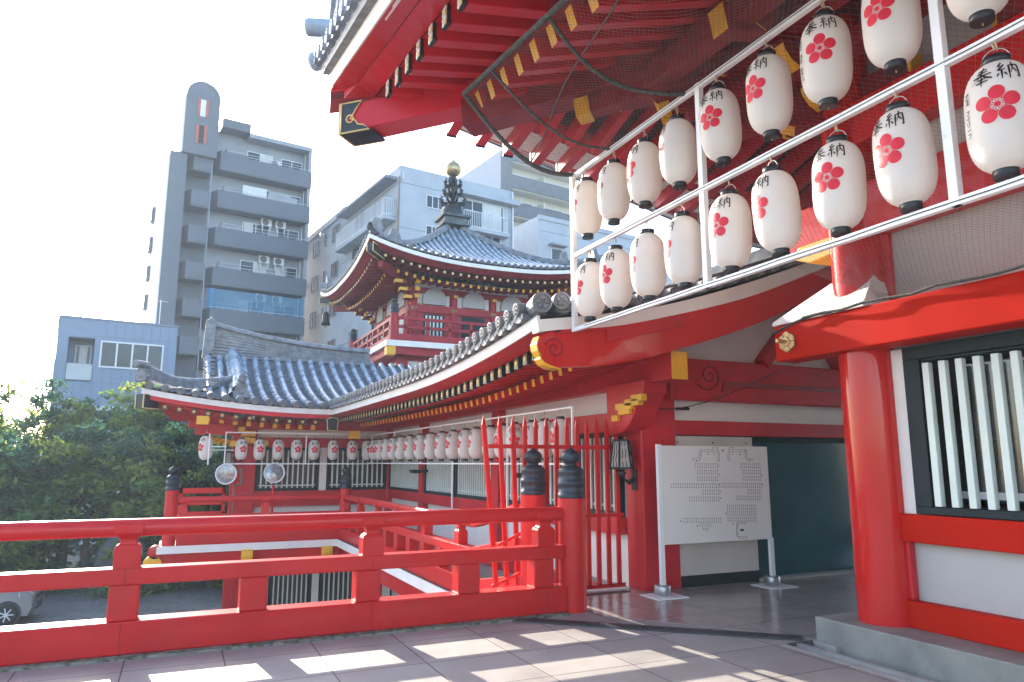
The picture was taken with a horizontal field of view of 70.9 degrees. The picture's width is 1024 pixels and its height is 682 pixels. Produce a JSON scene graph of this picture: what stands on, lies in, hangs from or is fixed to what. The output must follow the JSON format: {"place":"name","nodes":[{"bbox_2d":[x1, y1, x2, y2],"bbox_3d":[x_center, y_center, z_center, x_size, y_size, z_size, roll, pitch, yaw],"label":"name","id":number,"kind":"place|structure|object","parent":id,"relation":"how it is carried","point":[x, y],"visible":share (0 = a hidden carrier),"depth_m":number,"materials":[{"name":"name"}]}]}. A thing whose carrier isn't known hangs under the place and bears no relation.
{"place":"outdoors","nodes":[
{"label":"outdoors","id":0,"kind":"place"},
{"bbox_2d":[49,295,178,544],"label":"office building","id":1,"kind":"structure","parent":0,"point":[93,357],"depth_m":40.59,"materials":[{"name":"grey metal"}]},
{"bbox_2d":[72,345,91,379],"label":"door","id":2,"kind":"structure","parent":1,"relation":"in","point":[82,352],"depth_m":40.86,"materials":[{"name":"white glass"}]},
{"bbox_2d":[98,340,163,370],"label":"window","id":3,"kind":"structure","parent":1,"relation":"in","point":[113,354],"depth_m":41.01,"materials":[{"name":"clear glass"}]},
{"bbox_2d":[11,544,222,625],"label":"ground","id":4,"kind":"structure","parent":0,"point":[63,605],"depth_m":22.29,"materials":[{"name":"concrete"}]},
{"bbox_2d":[0,572,45,625],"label":"parked car","id":5,"kind":"object","parent":4,"relation":"on","point":[14,606],"visible":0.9,"depth_m":19.41,"materials":[{"name":"silver metal"}]},
{"bbox_2d":[0,373,48,487],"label":"tree","id":6,"kind":"object","parent":4,"relation":"on","point":[33,399],"visible":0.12,"depth_m":27.70,"materials":[{"name":"green plant"}]},
{"bbox_2d":[0,507,60,571],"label":"shrub","id":7,"kind":"object","parent":4,"relation":"on","point":[12,554],"visible":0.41,"depth_m":23.30,"materials":[{"name":"green plant"}]},
{"bbox_2d":[0,429,63,556],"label":"tree","id":8,"kind":"object","parent":4,"relation":"on","point":[10,454],"visible":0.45,"depth_m":24.69,"materials":[{"name":"green plant"}]},
{"bbox_2d":[0,377,124,553],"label":"tree","id":9,"kind":"object","parent":4,"relation":"on","point":[59,418],"visible":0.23,"depth_m":28.71,"materials":[{"name":"green plant"}]},
{"bbox_2d":[0,499,157,593],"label":"shrub","id":10,"kind":"object","parent":4,"relation":"on","point":[85,561],"visible":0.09,"depth_m":24.63,"materials":[{"name":"green plant"}]},
{"bbox_2d":[0,418,167,565],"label":"tree","id":11,"kind":"object","parent":4,"relation":"on","point":[71,453],"visible":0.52,"depth_m":24.96,"materials":[{"name":"green plant"}]},
{"bbox_2d":[25,380,186,547],"bbox_3d":[-17.460,5.606,30.169,7.042,8.039,6.686,9,-13,-44],"label":"tree","id":12,"kind":"object","parent":4,"relation":"on","point":[115,418],"visible":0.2,"depth_m":29.79,"materials":[{"name":"green plant"}]},
{"bbox_2d":[74,501,199,599],"bbox_3d":[-12.371,7.197,25.288,4.532,3.322,5.467,-1,-10,4],"label":"shrub","id":13,"kind":"object","parent":4,"relation":"on","point":[156,587],"visible":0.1,"depth_m":23.97,"materials":[{"name":"green plant"}]},
{"bbox_2d":[46,424,228,553],"bbox_3d":[-13.864,6.206,27.545,6.543,5.983,7.003,-1,-10,6],"label":"tree","id":14,"kind":"object","parent":4,"relation":"on","point":[126,454],"visible":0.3,"depth_m":26.00,"materials":[{"name":"green plant"}]},
{"bbox_2d":[78,403,209,499],"bbox_3d":[-14.377,6.087,30.392,7.278,7.159,7.420,-5,-11,25],"label":"tree","id":15,"kind":"object","parent":4,"relation":"on","point":[145,424],"visible":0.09,"depth_m":29.18,"materials":[{"name":"green plant"}]},
{"bbox_2d":[102,422,232,580],"bbox_3d":[-11.688,6.043,26.923,6.246,6.106,6.685,-6,-11,30],"label":"tree","id":16,"kind":"object","parent":4,"relation":"on","point":[149,483],"visible":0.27,"depth_m":26.14,"materials":[{"name":"green plant"}]},
{"bbox_2d":[140,502,227,588],"bbox_3d":[-10.536,7.254,25.624,5.467,3.322,4.532,-2,-10,14],"label":"shrub","id":17,"kind":"object","parent":4,"relation":"on","point":[212,583],"visible":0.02,"depth_m":25.23,"materials":[{"name":"green plant"}]},
{"bbox_2d":[142,416,228,512],"bbox_3d":[-12.325,6.256,30.726,6.246,7.021,6.685,3,-10,-19],"label":"tree","id":18,"kind":"object","parent":4,"relation":"on","point":[177,442],"visible":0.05,"depth_m":29.57,"materials":[{"name":"green plant"}]},
{"bbox_2d":[319,158,602,416],"bbox_3d":[-2.604,0.578,30.500,9.635,17.650,9.635,4,-11,-24],"label":"pagoda","id":19,"kind":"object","parent":4,"relation":"on","point":[422,299],"visible":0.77,"depth_m":27.84,"materials":[{"name":"wood"}]},
{"bbox_2d":[461,317,484,337],"bbox_3d":[-1.518,-0.403,28.270,1.000,1.040,0.019,4,-11,-24],"label":"door","id":20,"kind":"structure","parent":19,"relation":"in","point":[465,319],"depth_m":28.25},
{"bbox_2d":[133,248,853,608],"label":"gallery building","id":21,"kind":"structure","parent":4,"relation":"on","point":[627,376],"depth_m":10.63,"materials":[{"name":"white paint"}]},
{"bbox_2d":[215,463,242,512],"bbox_3d":[-6.948,3.936,17.570,0.658,1.868,0.262,3,-10,-18],"label":"floodlight","id":22,"kind":"object","parent":21,"relation":"on","point":[225,473],"visible":0.98,"depth_m":17.59,"materials":[{"name":"metal"}]},
{"bbox_2d":[264,462,284,511],"bbox_3d":[-5.970,3.984,17.918,0.516,1.890,0.500,4,-11,-24],"label":"floodlight","id":23,"kind":"object","parent":21,"relation":"on","point":[274,472],"visible":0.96,"depth_m":17.95,"materials":[{"name":"metal"}]},
{"bbox_2d":[254,447,319,490],"bbox_3d":[-5.953,3.397,19.075,1.600,1.125,0.120,4,-11,-24],"label":"window","id":24,"kind":"structure","parent":21,"relation":"in","point":[298,477],"depth_m":19.11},
{"bbox_2d":[267,574,311,605],"bbox_3d":[-5.767,6.529,18.631,1.070,1.350,0.120,4,-11,-24],"label":"window","id":25,"kind":"structure","parent":21,"relation":"in","point":[285,589],"depth_m":18.65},
{"bbox_2d":[207,432,373,464],"bbox_3d":[-5.627,2.779,18.540,4.160,0.815,0.376,6,-11,-30],"label":"lantern rack","id":26,"kind":"object","parent":21,"relation":"attached to","point":[209,446],"visible":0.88,"depth_m":18.43,"materials":[{"name":"metal"}]},
{"bbox_2d":[198,430,212,461],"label":"paper lantern","id":27,"kind":"object","parent":26,"relation":"hanging from","point":[203,447],"visible":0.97,"depth_m":17.49,"materials":[{"name":"white"}]},
{"bbox_2d":[235,438,247,460],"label":"paper lantern","id":28,"kind":"object","parent":26,"relation":"hanging from","point":[241,446],"visible":1,"depth_m":17.93,"materials":[{"name":"white"}]},
{"bbox_2d":[253,434,265,461],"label":"paper lantern","id":29,"kind":"object","parent":26,"relation":"hanging from","point":[259,449],"visible":1,"depth_m":18.11,"materials":[{"name":"white"}]},
{"bbox_2d":[272,435,283,461],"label":"paper lantern","id":30,"kind":"object","parent":26,"relation":"hanging from","point":[278,450],"visible":1,"depth_m":18.30,"materials":[{"name":"white"}]},
{"bbox_2d":[291,435,301,460],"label":"paper lantern","id":31,"kind":"object","parent":26,"relation":"hanging from","point":[296,449],"visible":1,"depth_m":18.48,"materials":[{"name":"white"}]},
{"bbox_2d":[308,435,319,461],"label":"paper lantern","id":32,"kind":"object","parent":26,"relation":"hanging from","point":[313,449],"visible":1,"depth_m":18.65,"materials":[{"name":"white"}]},
{"bbox_2d":[327,436,338,461],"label":"paper lantern","id":33,"kind":"object","parent":26,"relation":"hanging from","point":[332,450],"visible":1,"depth_m":18.86,"materials":[{"name":"white"}]},
{"bbox_2d":[347,439,357,461],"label":"paper lantern","id":34,"kind":"object","parent":26,"relation":"hanging from","point":[352,448],"visible":0.98,"depth_m":19.07,"materials":[{"name":"white"}]},
{"bbox_2d":[318,571,351,601],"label":"window","id":35,"kind":"structure","parent":21,"relation":"in","point":[333,585],"depth_m":19.13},
{"bbox_2d":[161,448,545,590],"bbox_3d":[-2.905,3.308,14.241,3.993,2.135,12.802,10,-14,-45],"label":"railing","id":36,"kind":"object","parent":21,"relation":"on","point":[405,538],"visible":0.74,"depth_m":16.25,"materials":[{"name":"red paint"}]},
{"bbox_2d":[481,414,625,589],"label":"spear gate","id":37,"kind":"structure","parent":36,"relation":"attached to","point":[513,446],"depth_m":9.15,"materials":[{"name":"red paint"}]},
{"bbox_2d":[326,448,386,489],"bbox_3d":[-4.267,3.526,19.838,1.650,1.125,0.120,4,-11,-24],"label":"window","id":38,"kind":"structure","parent":21,"relation":"in","point":[364,476],"depth_m":19.83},
{"bbox_2d":[388,458,418,492],"bbox_3d":[-2.781,3.333,18.789,0.120,1.135,2.840,4,-11,-24],"label":"window","id":39,"kind":"structure","parent":21,"relation":"in","point":[400,478],"depth_m":18.78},
{"bbox_2d":[424,457,454,496],"bbox_3d":[-1.612,2.908,16.280,0.120,1.135,2.040,4,-11,-24],"label":"window","id":40,"kind":"structure","parent":21,"relation":"in","point":[437,481],"depth_m":16.28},
{"bbox_2d":[369,406,573,537],"bbox_3d":[-1.512,2.632,14.309,0.024,1.890,11.100,4,-11,-24],"label":"lantern rack","id":41,"kind":"object","parent":21,"relation":"attached to","point":[572,427],"visible":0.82,"depth_m":11.35,"materials":[{"name":"metal"}]},
{"bbox_2d":[395,434,404,460],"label":"paper lantern","id":42,"kind":"object","parent":41,"relation":"hanging from","point":[399,449],"visible":0.87,"depth_m":16.57,"materials":[{"name":"white"}]},
{"bbox_2d":[404,430,414,460],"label":"paper lantern","id":43,"kind":"object","parent":41,"relation":"hanging from","point":[408,448],"visible":0.9,"depth_m":15.90,"materials":[{"name":"white"}]},
{"bbox_2d":[413,429,424,460],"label":"paper lantern","id":44,"kind":"object","parent":41,"relation":"hanging from","point":[418,448],"visible":0.84,"depth_m":15.22,"materials":[{"name":"white"}]},
{"bbox_2d":[424,427,435,460],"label":"paper lantern","id":45,"kind":"object","parent":41,"relation":"hanging from","point":[429,441],"visible":0.85,"depth_m":14.59,"materials":[{"name":"white"}]},
{"bbox_2d":[434,426,446,460],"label":"paper lantern","id":46,"kind":"object","parent":41,"relation":"hanging from","point":[439,446],"visible":0.89,"depth_m":14.02,"materials":[{"name":"white"}]},
{"bbox_2d":[445,425,458,460],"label":"paper lantern","id":47,"kind":"object","parent":41,"relation":"hanging from","point":[451,449],"visible":0.84,"depth_m":13.43,"materials":[{"name":"white"}]},
{"bbox_2d":[457,424,470,460],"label":"paper lantern","id":48,"kind":"object","parent":41,"relation":"hanging from","point":[462,447],"visible":0.81,"depth_m":12.85,"materials":[{"name":"white"}]},
{"bbox_2d":[468,421,482,461],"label":"paper lantern","id":49,"kind":"object","parent":41,"relation":"hanging from","point":[475,444],"visible":0.94,"depth_m":12.35,"materials":[{"name":"white"}]},
{"bbox_2d":[482,419,495,460],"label":"paper lantern","id":50,"kind":"object","parent":41,"relation":"hanging from","point":[491,429],"visible":0.56,"depth_m":11.82,"materials":[{"name":"white"}]},
{"bbox_2d":[494,418,508,460],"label":"paper lantern","id":51,"kind":"object","parent":41,"relation":"hanging from","point":[496,438],"visible":0.45,"depth_m":11.39,"materials":[{"name":"white"}]},
{"bbox_2d":[506,416,521,460],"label":"paper lantern","id":52,"kind":"object","parent":41,"relation":"hanging from","point":[518,438],"visible":0.6,"depth_m":10.93,"materials":[{"name":"white"}]},
{"bbox_2d":[538,411,552,460],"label":"paper lantern","id":53,"kind":"object","parent":41,"relation":"hanging from","point":[540,433],"visible":0.27,"depth_m":10.03,"materials":[{"name":"white"}]},
{"bbox_2d":[550,409,570,459],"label":"paper lantern","id":54,"kind":"object","parent":41,"relation":"hanging from","point":[561,421],"visible":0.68,"depth_m":9.63,"materials":[{"name":"white"}]},
{"bbox_2d":[455,456,490,500],"bbox_3d":[-0.735,2.589,14.399,0.120,1.135,2.000,4,-11,-24],"label":"window","id":55,"kind":"structure","parent":21,"relation":"in","point":[470,483],"depth_m":14.51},
{"bbox_2d":[500,454,564,506],"bbox_3d":[0.384,2.182,11.998,0.120,1.135,2.600,4,-11,-24],"label":"window","id":56,"kind":"structure","parent":21,"relation":"in","point":[551,459],"depth_m":12.42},
{"bbox_2d":[574,432,625,516],"bbox_3d":[1.210,1.882,10.224,0.120,1.135,1.220,4,-11,-24],"label":"window","id":57,"kind":"structure","parent":21,"relation":"in","point":[591,435],"depth_m":10.10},
{"bbox_2d":[609,439,637,489],"bbox_3d":[1.446,1.608,9.348,0.373,0.652,0.294,2,-10,-9],"label":"wall lamp","id":58,"kind":"object","parent":21,"relation":"attached to","point":[621,458],"visible":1,"depth_m":9.29,"materials":[{"name":"white glass"}]},
{"bbox_2d":[752,437,853,577],"bbox_3d":[4.997,2.465,10.852,3.640,1.965,0.140,4,-11,-24],"label":"glass door","id":59,"kind":"structure","parent":21,"relation":"in","point":[811,524],"depth_m":10.59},
{"bbox_2d":[459,150,577,227],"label":"apartment block","id":60,"kind":"structure","parent":4,"relation":"on","point":[535,191],"depth_m":77.29,"materials":[{"name":"concrete"}]},
{"bbox_2d":[93,537,147,589],"bbox_3d":[-13.134,7.468,24.202,1.680,2.040,0.756,4,-11,-24],"label":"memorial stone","id":61,"kind":"object","parent":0,"point":[108,543],"visible":0.12,"depth_m":23.89,"materials":[{"name":"stone"}]},
{"bbox_2d":[142,81,312,440],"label":"apartment block","id":62,"kind":"structure","parent":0,"point":[206,215],"depth_m":57.20,"materials":[{"name":"concrete"}]},
{"bbox_2d":[237,300,263,313],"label":"window","id":63,"kind":"structure","parent":62,"relation":"in","point":[241,303],"depth_m":58.16,"materials":[{"name":"glass"}]},
{"bbox_2d":[240,260,266,273],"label":"window","id":64,"kind":"structure","parent":62,"relation":"in","point":[242,262],"depth_m":58.70,"materials":[{"name":"glass"}]},
{"bbox_2d":[243,185,266,198],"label":"window","id":65,"kind":"structure","parent":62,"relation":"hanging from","point":[255,191],"depth_m":58.53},
{"bbox_2d":[242,222,268,235],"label":"window","id":66,"kind":"structure","parent":62,"relation":"in","point":[246,224],"depth_m":59.23,"materials":[{"name":"glass"}]},
{"bbox_2d":[267,191,297,204],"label":"window","id":67,"kind":"structure","parent":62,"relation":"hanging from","point":[275,196],"depth_m":59.63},
{"bbox_2d":[272,304,294,316],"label":"window","id":68,"kind":"structure","parent":62,"relation":"in","point":[285,309],"depth_m":59.66,"materials":[{"name":"glass"}]},
{"bbox_2d":[275,266,296,277],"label":"window","id":69,"kind":"structure","parent":62,"relation":"in","point":[287,269],"depth_m":60.20,"materials":[{"name":"glass"}]},
{"bbox_2d":[0,0,758,435],"label":"sky","id":70,"kind":"structure","parent":0,"point":[92,92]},
{"bbox_2d":[303,145,519,347],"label":"concrete building","id":71,"kind":"structure","parent":0,"point":[404,200],"depth_m":53.80,"materials":[{"name":"concrete"}]},
{"bbox_2d":[426,194,444,210],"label":"window","id":72,"kind":"structure","parent":71,"relation":"in","point":[432,202],"depth_m":51.15,"materials":[{"name":"glass"}]},
{"bbox_2d":[461,198,482,227],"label":"window","id":73,"kind":"structure","parent":71,"relation":"in","point":[471,205],"depth_m":52.95,"materials":[{"name":"glass"}]},
{"bbox_2d":[483,203,503,231],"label":"window","id":74,"kind":"structure","parent":71,"relation":"in","point":[487,208],"depth_m":53.82,"materials":[{"name":"glass"}]},
{"bbox_2d":[0,578,901,681],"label":"terrace floor","id":75,"kind":"structure","parent":0,"point":[514,652],"depth_m":5.90,"materials":[{"name":"tile"}]},
{"bbox_2d":[0,612,569,672],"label":"kerb strip","id":76,"kind":"object","parent":75,"relation":"on","point":[205,649],"visible":0.4,"depth_m":6.35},
{"bbox_2d":[0,447,586,666],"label":"railing","id":77,"kind":"object","parent":76,"relation":"on","point":[122,628],"visible":1,"depth_m":6.66,"materials":[{"name":"red paint"}]},
{"bbox_2d":[512,617,802,640],"bbox_3d":[1.351,2.800,7.015,2.766,0.018,0.180,-3,-10,17],"label":"drain grating","id":78,"kind":"object","parent":75,"relation":"on","point":[777,636],"visible":1,"depth_m":6.95,"materials":[{"name":"metal"}]},
{"bbox_2d":[304,0,1023,681],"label":"hall","id":79,"kind":"structure","parent":75,"relation":"on","point":[932,394],"depth_m":6.49,"materials":[{"name":"wood"}]},
{"bbox_2d":[468,0,1023,301],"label":"bird net","id":80,"kind":"object","parent":79,"relation":"attached to","point":[1017,198],"visible":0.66,"depth_m":5.97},
{"bbox_2d":[461,0,569,95],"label":"net rope","id":81,"kind":"object","parent":80,"relation":"attached to","point":[536,26],"visible":1,"depth_m":6.63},
{"bbox_2d":[463,95,573,176],"bbox_3d":[0.090,-2.284,7.940,1.286,0.913,0.148,2,-10,-10],"label":"net rope","id":82,"kind":"object","parent":80,"relation":"attached to","point":[501,138],"visible":0.91,"depth_m":7.87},
{"bbox_2d":[490,71,609,149],"bbox_3d":[0.412,-2.338,7.260,1.273,0.771,0.074,2,-10,-10],"label":"net rope","id":83,"kind":"object","parent":80,"relation":"attached to","point":[538,118],"visible":0.95,"depth_m":7.20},
{"bbox_2d":[529,0,618,164],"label":"net rope","id":84,"kind":"object","parent":80,"relation":"attached to","point":[607,17],"visible":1,"depth_m":6.49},
{"bbox_2d":[547,17,684,96],"bbox_3d":[0.907,-2.422,6.265,1.280,0.607,0.251,2,-10,-10],"label":"net rope","id":85,"kind":"object","parent":80,"relation":"attached to","point":[574,51],"visible":0.98,"depth_m":6.28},
{"bbox_2d":[570,0,1023,331],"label":"lantern rack","id":86,"kind":"object","parent":79,"relation":"attached to","point":[944,62],"visible":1,"depth_m":4.95,"materials":[{"name":"metal"}]},
{"bbox_2d":[572,169,602,239],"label":"paper lantern","id":87,"kind":"object","parent":86,"relation":"hanging from","point":[587,218],"visible":0.92,"depth_m":7.57,"materials":[{"name":"white"}]},
{"bbox_2d":[575,251,604,321],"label":"paper lantern","id":88,"kind":"object","parent":86,"relation":"hanging from","point":[590,304],"visible":0.94,"depth_m":7.40,"materials":[{"name":"white"}]},
{"bbox_2d":[597,151,629,225],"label":"paper lantern","id":89,"kind":"object","parent":86,"relation":"hanging from","point":[613,196],"visible":0.98,"depth_m":7.11,"materials":[{"name":"white"}]},
{"bbox_2d":[599,237,632,312],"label":"paper lantern","id":90,"kind":"object","parent":86,"relation":"hanging from","point":[616,288],"visible":0.97,"depth_m":6.95,"materials":[{"name":"white"}]},
{"bbox_2d":[627,129,662,208],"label":"paper lantern","id":91,"kind":"object","parent":86,"relation":"hanging from","point":[644,177],"visible":0.98,"depth_m":6.64,"materials":[{"name":"white"}]},
{"bbox_2d":[630,220,665,301],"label":"paper lantern","id":92,"kind":"object","parent":86,"relation":"hanging from","point":[648,270],"visible":0.97,"depth_m":6.46,"materials":[{"name":"white"}]},
{"bbox_2d":[659,106,697,190],"bbox_3d":[1.458,-1.703,6.314,0.328,0.798,0.326,-1,-11,10],"label":"paper lantern","id":93,"kind":"object","parent":86,"relation":"hanging from","point":[678,161],"visible":0.99,"depth_m":6.18,"materials":[{"name":"white"}]},
{"bbox_2d":[664,203,701,289],"bbox_3d":[1.463,-0.820,6.138,0.328,0.798,0.326,1,-10,-4],"label":"paper lantern","id":94,"kind":"object","parent":86,"relation":"hanging from","point":[682,250],"visible":0.94,"depth_m":6.01,"materials":[{"name":"white"}]},
{"bbox_2d":[698,75,741,166],"bbox_3d":[1.677,-1.789,5.807,0.326,0.798,0.328,-12,-14,44],"label":"paper lantern","id":95,"kind":"object","parent":86,"relation":"hanging from","point":[720,125],"visible":1,"depth_m":5.68,"materials":[{"name":"white"}]},
{"bbox_2d":[708,180,751,274],"bbox_3d":[1.708,-0.906,5.632,0.328,0.798,0.326,8,-12,-33],"label":"paper lantern","id":96,"kind":"object","parent":86,"relation":"hanging from","point":[730,230],"visible":1,"depth_m":5.50,"materials":[{"name":"white"}]},
{"bbox_2d":[745,40,792,140],"bbox_3d":[1.902,-1.870,5.329,0.328,0.798,0.326,4,-9,-27],"label":"paper lantern","id":97,"kind":"object","parent":86,"relation":"hanging from","point":[769,93],"visible":1,"depth_m":5.20,"materials":[{"name":"white"}]},
{"bbox_2d":[752,156,801,257],"bbox_3d":[1.901,-0.982,5.181,0.328,0.798,0.326,1,-11,-16],"label":"paper lantern","id":98,"kind":"object","parent":86,"relation":"hanging from","point":[776,213],"visible":0.98,"depth_m":5.05,"materials":[{"name":"white"}]},
{"bbox_2d":[800,0,852,110],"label":"paper lantern","id":99,"kind":"object","parent":86,"relation":"hanging from","point":[826,62],"visible":1,"depth_m":4.74,"materials":[{"name":"white"}]},
{"bbox_2d":[811,124,866,237],"bbox_3d":[2.139,-1.062,4.709,0.328,0.798,0.326,10,-12,-40],"label":"paper lantern","id":100,"kind":"object","parent":86,"relation":"hanging from","point":[839,186],"visible":0.99,"depth_m":4.58,"materials":[{"name":"white"}]},
{"bbox_2d":[860,0,922,74],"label":"paper lantern","id":101,"kind":"object","parent":86,"relation":"hanging from","point":[892,31],"visible":1,"depth_m":4.30,"materials":[{"name":"white"}]},
{"bbox_2d":[871,90,937,214],"bbox_3d":[2.323,-1.136,4.269,0.328,0.798,0.326,3,-12,-28],"label":"paper lantern","id":102,"kind":"object","parent":86,"relation":"hanging from","point":[905,158],"visible":0.98,"depth_m":4.15,"materials":[{"name":"white"}]},
{"bbox_2d":[946,0,1007,28],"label":"paper lantern","id":103,"kind":"object","parent":86,"relation":"hanging from","point":[978,14],"visible":1,"depth_m":3.87,"materials":[{"name":"white"}]},
{"bbox_2d":[964,41,1023,182],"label":"paper lantern","id":104,"kind":"object","parent":86,"relation":"hanging from","point":[994,109],"visible":1,"depth_m":3.67,"materials":[{"name":"white"}]},
{"bbox_2d":[801,264,1023,318],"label":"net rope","id":105,"kind":"object","parent":79,"relation":"attached to","point":[933,286],"visible":1,"depth_m":5.89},
{"bbox_2d":[901,329,1023,520],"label":"window","id":106,"kind":"structure","parent":79,"relation":"in","point":[965,397],"depth_m":5.97,"materials":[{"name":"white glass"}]},
{"bbox_2d":[587,573,856,638],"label":"porch floor","id":107,"kind":"structure","parent":75,"relation":"on","point":[746,606],"depth_m":8.21,"materials":[{"name":"stone"}]},
{"bbox_2d":[640,444,797,600],"bbox_3d":[2.643,2.255,9.221,2.200,1.825,0.400,4,-11,-24],"label":"notice board","id":108,"kind":"object","parent":107,"relation":"on","point":[705,494],"visible":1,"depth_m":9.24,"materials":[{"name":"white paint"}]},
{"bbox_2d":[780,643,934,681],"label":"drain channel","id":109,"kind":"object","parent":75,"relation":"on","point":[865,665],"visible":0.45,"depth_m":5.84,"materials":[{"name":"concrete"}]},
{"bbox_2d":[514,214,671,297],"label":"concrete building","id":110,"kind":"structure","parent":0,"point":[539,235],"depth_m":63.12,"materials":[{"name":"concrete"}]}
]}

